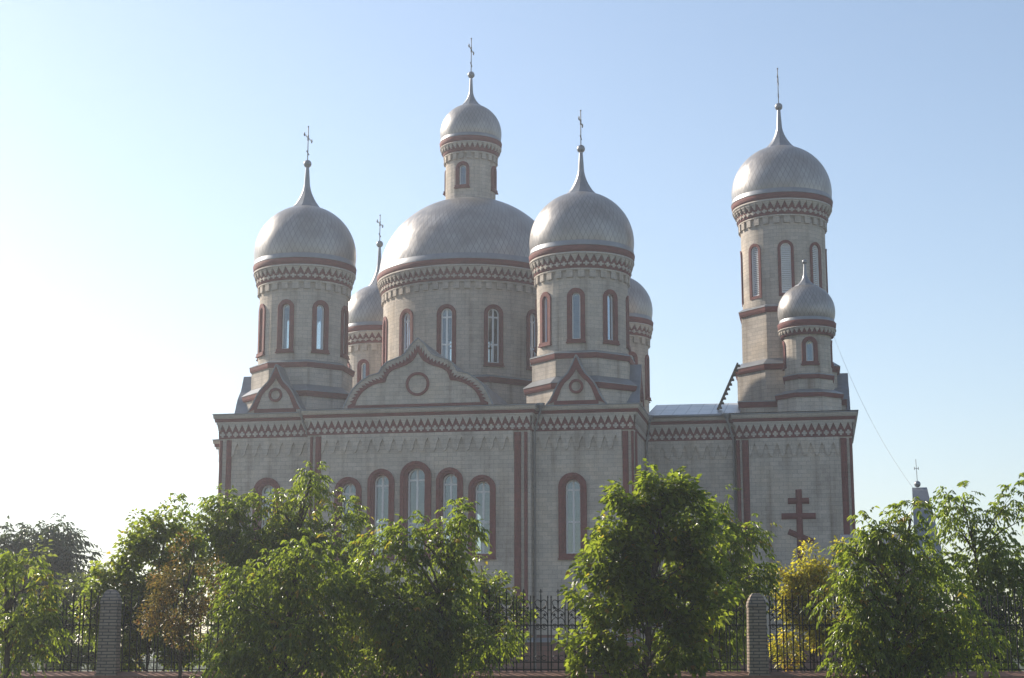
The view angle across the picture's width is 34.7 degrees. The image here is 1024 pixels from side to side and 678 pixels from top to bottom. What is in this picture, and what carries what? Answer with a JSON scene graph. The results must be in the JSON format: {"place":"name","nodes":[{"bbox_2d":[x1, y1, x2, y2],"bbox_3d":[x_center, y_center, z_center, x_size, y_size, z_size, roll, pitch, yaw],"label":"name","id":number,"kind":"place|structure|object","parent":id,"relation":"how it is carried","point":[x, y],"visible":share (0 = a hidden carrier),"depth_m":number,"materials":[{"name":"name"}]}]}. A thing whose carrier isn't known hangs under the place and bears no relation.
{"place":"outdoors","nodes":[
{"label":"outdoors","id":0,"kind":"place"},
{"bbox_2d":[0,654,1023,670],"bbox_3d":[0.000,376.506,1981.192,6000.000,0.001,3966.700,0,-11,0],"label":"grass ground","id":1,"kind":"structure","parent":0,"point":[1020,667],"depth_m":142.19,"materials":[{"name":"green plant"}]},
{"bbox_2d":[0,535,89,670],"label":"tree","id":2,"kind":"object","parent":1,"relation":"on","point":[68,592],"visible":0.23,"depth_m":51.35,"materials":[{"name":"green plant"}]},
{"bbox_2d":[0,513,103,670],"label":"tree","id":3,"kind":"object","parent":1,"relation":"on","point":[65,548],"visible":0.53,"depth_m":63.12,"materials":[{"name":"green plant"}]},
{"bbox_2d":[11,597,97,670],"bbox_3d":[-12.425,8.636,45.188,3.409,3.040,1.290,0,-11,0],"label":"shrub","id":4,"kind":"object","parent":1,"relation":"on","point":[75,649],"visible":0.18,"depth_m":45.00,"materials":[{"name":"green plant"}]},
{"bbox_2d":[1,624,212,667],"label":"wood","id":5,"kind":"object","parent":1,"relation":"on","point":[159,666],"visible":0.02,"depth_m":137.47,"materials":[{"name":"green plant"}]},
{"bbox_2d":[70,496,211,670],"bbox_3d":[-8.213,5.920,36.009,3.156,4.960,1.188,0,-11,0],"label":"linden tree","id":6,"kind":"object","parent":1,"relation":"on","point":[141,548],"visible":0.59,"depth_m":36.03,"materials":[{"name":"green plant"}]},
{"bbox_2d":[165,460,378,663],"bbox_3d":[-5.598,5.750,37.635,5.087,5.904,1.993,0,-11,0],"label":"walnut tree","id":7,"kind":"object","parent":1,"relation":"on","point":[235,552],"visible":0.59,"depth_m":37.64,"materials":[{"name":"green plant"}]},
{"bbox_2d":[168,613,493,670],"bbox_3d":[-4.806,8.393,43.218,8.876,2.789,1.683,0,-11,0],"label":"shrub","id":8,"kind":"object","parent":1,"relation":"on","point":[221,635],"visible":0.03,"depth_m":43.16,"materials":[{"name":"green plant"}]},
{"bbox_2d":[455,546,538,670],"bbox_3d":[-0.410,6.572,36.629,2.053,3.916,1.090,0,-11,0],"label":"linden tree","id":9,"kind":"object","parent":1,"relation":"on","point":[497,586],"visible":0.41,"depth_m":36.68,"materials":[{"name":"green plant"}]},
{"bbox_2d":[211,38,857,670],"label":"church","id":10,"kind":"structure","parent":1,"relation":"on","point":[401,394],"depth_m":83.27,"materials":[{"name":"stone"}]},
{"bbox_2d":[255,304,265,357],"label":"window","id":11,"kind":"structure","parent":10,"relation":"in","point":[262,309],"depth_m":86.14,"materials":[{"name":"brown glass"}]},
{"bbox_2d":[252,478,280,562],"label":"window","id":12,"kind":"structure","parent":10,"relation":"in","point":[263,483],"depth_m":82.20,"materials":[{"name":"brown glass"}]},
{"bbox_2d":[275,299,293,353],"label":"window","id":13,"kind":"structure","parent":10,"relation":"in","point":[281,307],"depth_m":85.02,"materials":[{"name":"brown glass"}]},
{"bbox_2d":[311,300,329,354],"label":"window","id":14,"kind":"structure","parent":10,"relation":"in","point":[325,308],"depth_m":85.22,"materials":[{"name":"brown glass"}]},
{"bbox_2d":[340,306,349,359],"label":"window","id":15,"kind":"structure","parent":10,"relation":"in","point":[344,326],"depth_m":86.63,"materials":[{"name":"brown glass"}]},
{"bbox_2d":[333,477,361,560],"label":"window","id":16,"kind":"structure","parent":10,"relation":"in","point":[344,482],"depth_m":80.73,"materials":[{"name":"brown glass"}]},
{"bbox_2d":[357,359,368,382],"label":"window","id":17,"kind":"structure","parent":10,"relation":"in","point":[360,364],"depth_m":99.88,"materials":[{"name":"brown glass"}]},
{"bbox_2d":[376,518,380,553],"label":"window","id":18,"kind":"structure","parent":10,"relation":"in","point":[377,518],"depth_m":103.20,"materials":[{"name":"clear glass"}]},
{"bbox_2d":[366,469,394,559],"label":"window","id":19,"kind":"structure","parent":10,"relation":"in","point":[372,485],"depth_m":80.45,"materials":[{"name":"brown glass"}]},
{"bbox_2d":[382,316,387,364],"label":"window","id":20,"kind":"structure","parent":10,"relation":"in","point":[385,322],"depth_m":91.95,"materials":[{"name":"brown glass"}]},
{"bbox_2d":[399,309,413,355],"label":"window","id":21,"kind":"structure","parent":10,"relation":"in","point":[406,320],"depth_m":89.79,"materials":[{"name":"brown glass"}]},
{"bbox_2d":[399,461,431,560],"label":"window","id":22,"kind":"structure","parent":10,"relation":"in","point":[405,474],"depth_m":80.18,"materials":[{"name":"white glass"}]},
{"bbox_2d":[443,170,445,195],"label":"window","id":23,"kind":"structure","parent":10,"relation":"in","point":[444,192],"depth_m":94.96,"materials":[{"name":"brown glass"}]},
{"bbox_2d":[436,304,455,363],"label":"window","id":24,"kind":"structure","parent":10,"relation":"in","point":[439,340],"depth_m":88.45,"materials":[{"name":"brown brick"}]},
{"bbox_2d":[435,467,462,558],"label":"window","id":25,"kind":"structure","parent":10,"relation":"in","point":[444,473],"depth_m":79.88,"materials":[{"name":"brown brick"}]},
{"bbox_2d":[448,340,450,359],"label":"window","id":26,"kind":"structure","parent":10,"relation":"in","point":[449,341],"depth_m":97.73,"materials":[{"name":"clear glass"}]},
{"bbox_2d":[454,161,469,188],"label":"window","id":27,"kind":"structure","parent":10,"relation":"in","point":[458,185],"depth_m":93.58,"materials":[{"name":"red paint"}]},
{"bbox_2d":[468,475,495,559],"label":"window","id":28,"kind":"structure","parent":10,"relation":"in","point":[476,481],"depth_m":79.40,"materials":[{"name":"white glass"}]},
{"bbox_2d":[488,340,491,361],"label":"window","id":29,"kind":"structure","parent":10,"relation":"in","point":[490,341],"depth_m":97.80,"materials":[{"name":"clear glass"}]},
{"bbox_2d":[483,304,504,366],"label":"window","id":30,"kind":"structure","parent":10,"relation":"in","point":[493,307],"depth_m":88.47,"materials":[{"name":"brown brick"}]},
{"bbox_2d":[491,166,497,194],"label":"window","id":31,"kind":"structure","parent":10,"relation":"in","point":[494,170],"depth_m":94.40,"materials":[{"name":"brown glass"}]},
{"bbox_2d":[526,309,536,370],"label":"window","id":32,"kind":"structure","parent":10,"relation":"in","point":[530,318],"depth_m":89.68,"materials":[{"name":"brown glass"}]},
{"bbox_2d":[534,299,536,353],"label":"window","id":33,"kind":"structure","parent":10,"relation":"in","point":[535,348],"depth_m":84.54,"materials":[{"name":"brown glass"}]},
{"bbox_2d":[538,292,551,347],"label":"window","id":34,"kind":"structure","parent":10,"relation":"in","point":[545,299],"depth_m":83.31,"materials":[{"name":"brown glass"}]},
{"bbox_2d":[558,472,586,559],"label":"window","id":35,"kind":"structure","parent":10,"relation":"in","point":[573,477],"depth_m":79.20,"materials":[{"name":"white glass"}]},
{"bbox_2d":[566,288,585,343],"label":"window","id":36,"kind":"structure","parent":10,"relation":"in","point":[570,323],"depth_m":82.28,"materials":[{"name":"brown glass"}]},
{"bbox_2d":[603,289,619,345],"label":"window","id":37,"kind":"structure","parent":10,"relation":"in","point":[614,299],"depth_m":82.68,"materials":[{"name":"brown glass"}]},
{"bbox_2d":[626,296,630,351],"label":"window","id":38,"kind":"structure","parent":10,"relation":"in","point":[628,347],"depth_m":83.87,"materials":[{"name":"red paint"}]},
{"bbox_2d":[629,351,637,364],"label":"window","id":39,"kind":"structure","parent":10,"relation":"in","point":[634,356],"depth_m":97.30,"materials":[{"name":"brown brick"}]},
{"bbox_2d":[645,354,651,400],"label":"window","id":40,"kind":"structure","parent":10,"relation":"in","point":[647,362],"depth_m":98.14,"materials":[{"name":"brown brick"}]},
{"bbox_2d":[717,363,739,409],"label":"ladder","id":41,"kind":"object","parent":10,"relation":"on","point":[735,370],"visible":1,"depth_m":85.83,"materials":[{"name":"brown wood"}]},
{"bbox_2d":[740,251,743,306],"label":"louvre window","id":42,"kind":"structure","parent":10,"relation":"in","point":[740,251],"depth_m":90.52,"materials":[{"name":"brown wood"}]},
{"bbox_2d":[748,244,761,299],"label":"louvre window","id":43,"kind":"structure","parent":10,"relation":"in","point":[754,252],"depth_m":89.25,"materials":[{"name":"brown wood"}]},
{"bbox_2d":[782,341,786,370],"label":"window","id":44,"kind":"structure","parent":10,"relation":"in","point":[784,346],"depth_m":85.06,"materials":[{"name":"brown brick"}]},
{"bbox_2d":[778,240,794,295],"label":"louvre window","id":45,"kind":"structure","parent":10,"relation":"in","point":[786,276],"depth_m":88.40,"materials":[{"name":"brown wood"}]},
{"bbox_2d":[801,336,819,364],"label":"window","id":46,"kind":"structure","parent":10,"relation":"in","point":[814,361],"depth_m":84.09,"materials":[{"name":"red paint"}]},
{"bbox_2d":[810,242,821,287],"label":"louvre window","id":47,"kind":"structure","parent":10,"relation":"in","point":[815,255],"depth_m":88.96,"materials":[{"name":"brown wood"}]},
{"bbox_2d":[825,249,827,292],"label":"louvre window","id":48,"kind":"structure","parent":10,"relation":"in","point":[826,249],"depth_m":89.95,"materials":[{"name":"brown wood"}]},
{"bbox_2d":[831,340,833,369],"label":"window","id":49,"kind":"structure","parent":10,"relation":"in","point":[832,364],"depth_m":84.75,"materials":[{"name":"brown brick"}]},
{"bbox_2d":[832,332,910,484],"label":"cable","id":50,"kind":"object","parent":10,"relation":"attached to","point":[868,415],"visible":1,"depth_m":72.79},
{"bbox_2d":[641,484,783,670],"bbox_3d":[4.308,5.657,35.034,3.090,5.117,1.827,0,-11,0],"label":"walnut tree","id":51,"kind":"object","parent":1,"relation":"on","point":[738,573],"visible":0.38,"depth_m":35.03,"materials":[{"name":"green plant"}]},
{"bbox_2d":[714,608,746,670],"bbox_3d":[5.649,8.174,43.221,2.184,3.212,1.496,0,-11,0],"label":"shrub","id":52,"kind":"object","parent":1,"relation":"on","point":[741,636],"visible":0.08,"depth_m":43.04,"materials":[{"name":"green plant"}]},
{"bbox_2d":[764,535,856,670],"bbox_3d":[6.820,6.559,37.278,2.318,4.177,1.257,0,-11,0],"label":"linden tree","id":53,"kind":"object","parent":1,"relation":"on","point":[811,576],"visible":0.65,"depth_m":37.21,"materials":[{"name":"yellow plant"}]},
{"bbox_2d":[839,459,943,670],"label":"chapel","id":54,"kind":"structure","parent":1,"relation":"on","point":[921,493],"depth_m":60.71,"materials":[{"name":"stone"}]},
{"bbox_2d":[922,472,1023,670],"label":"walnut tree","id":55,"kind":"object","parent":1,"relation":"on","point":[988,572],"visible":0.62,"depth_m":35.79,"materials":[{"name":"green plant"}]},
{"bbox_2d":[928,622,1023,670],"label":"shrub","id":56,"kind":"object","parent":1,"relation":"on","point":[987,650],"visible":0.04,"depth_m":46.11,"materials":[{"name":"green plant"}]},
{"bbox_2d":[0,0,1023,648],"label":"sky","id":57,"kind":"structure","parent":0,"point":[148,147],"materials":[{"name":"blue"}]},
{"label":"verge","id":58,"kind":"structure","parent":0,"visible":0},
{"bbox_2d":[0,548,75,677],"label":"walnut tree","id":59,"kind":"object","parent":58,"relation":"on","point":[26,619],"visible":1,"depth_m":30.07,"materials":[{"name":"green plant"}]},
{"bbox_2d":[94,590,121,675],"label":"fence pillar","id":60,"kind":"structure","parent":58,"relation":"on","point":[108,651],"depth_m":32.33,"materials":[{"name":"brick"}]},
{"bbox_2d":[133,528,229,677],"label":"maple sapling","id":61,"kind":"object","parent":58,"relation":"on","point":[179,628],"visible":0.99,"depth_m":31.34,"materials":[{"name":"brown plant"}]},
{"bbox_2d":[263,593,282,675],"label":"fence pillar","id":62,"kind":"structure","parent":58,"relation":"on","point":[274,636],"depth_m":32.29,"materials":[{"name":"brick"}]},
{"bbox_2d":[186,527,365,677],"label":"walnut tree","id":63,"kind":"object","parent":58,"relation":"on","point":[290,590],"visible":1,"depth_m":30.40,"materials":[{"name":"green plant"}]},
{"bbox_2d":[302,497,526,677],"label":"walnut tree","id":64,"kind":"object","parent":58,"relation":"on","point":[385,634],"visible":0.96,"depth_m":30.85,"materials":[{"name":"green plant"}]},
{"bbox_2d":[0,671,1023,677],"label":"wall","id":65,"kind":"structure","parent":58,"relation":"on","point":[503,674],"depth_m":32.17,"materials":[{"name":"brick"}]},
{"bbox_2d":[0,589,98,671],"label":"fence panel","id":66,"kind":"object","parent":65,"relation":"on","point":[73,610],"visible":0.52,"depth_m":32.50,"materials":[{"name":"black metal"}]},
{"bbox_2d":[120,589,261,671],"bbox_3d":[-6.355,5.806,32.487,2.790,1.670,0.036,0,-11,0],"label":"fence panel","id":67,"kind":"object","parent":65,"relation":"on","point":[146,656],"visible":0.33,"depth_m":32.45,"materials":[{"name":"black metal"}]},
{"bbox_2d":[291,597,414,671],"bbox_3d":[-3.135,5.806,32.487,2.730,1.670,0.036,0,-11,0],"label":"fence panel","id":68,"kind":"object","parent":65,"relation":"on","point":[345,634],"visible":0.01,"depth_m":32.42,"materials":[{"name":"black metal"}]},
{"bbox_2d":[447,589,582,671],"bbox_3d":[0.060,5.806,32.487,2.740,1.670,0.036,0,-11,0],"label":"fence panel","id":69,"kind":"object","parent":65,"relation":"on","point":[506,610],"visible":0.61,"depth_m":32.51,"materials":[{"name":"black metal"}]},
{"bbox_2d":[609,589,745,671],"bbox_3d":[3.260,5.806,32.487,2.740,1.670,0.036,0,-11,0],"label":"fence panel","id":70,"kind":"object","parent":65,"relation":"on","point":[736,628],"visible":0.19,"depth_m":32.44,"materials":[{"name":"black metal"}]},
{"bbox_2d":[768,589,896,671],"bbox_3d":[6.390,5.806,32.487,2.600,1.670,0.036,0,-11,0],"label":"fence panel","id":71,"kind":"object","parent":65,"relation":"on","point":[797,625],"visible":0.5,"depth_m":32.50,"materials":[{"name":"black metal"}]},
{"bbox_2d":[922,589,1023,671],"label":"fence panel","id":72,"kind":"object","parent":65,"relation":"on","point":[998,610],"visible":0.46,"depth_m":32.51,"materials":[{"name":"black metal"}]},
{"bbox_2d":[586,592,605,675],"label":"fence pillar","id":73,"kind":"structure","parent":58,"relation":"on","point":[590,673],"depth_m":32.18,"materials":[{"name":"brick"}]},
{"bbox_2d":[550,458,744,677],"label":"linden tree","id":74,"kind":"object","parent":58,"relation":"on","point":[642,591],"visible":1,"depth_m":31.12,"materials":[{"name":"green plant"}]},
{"bbox_2d":[746,593,770,675],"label":"fence pillar","id":75,"kind":"structure","parent":58,"relation":"on","point":[757,651],"depth_m":32.31,"materials":[{"name":"brick"}]},
{"bbox_2d":[800,496,1011,677],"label":"walnut tree","id":76,"kind":"object","parent":58,"relation":"on","point":[854,655],"visible":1,"depth_m":30.92,"materials":[{"name":"green plant"}]},
{"bbox_2d":[901,594,926,675],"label":"fence pillar","id":77,"kind":"structure","parent":58,"relation":"on","point":[918,632],"depth_m":32.29,"materials":[{"name":"brick"}]}
]}

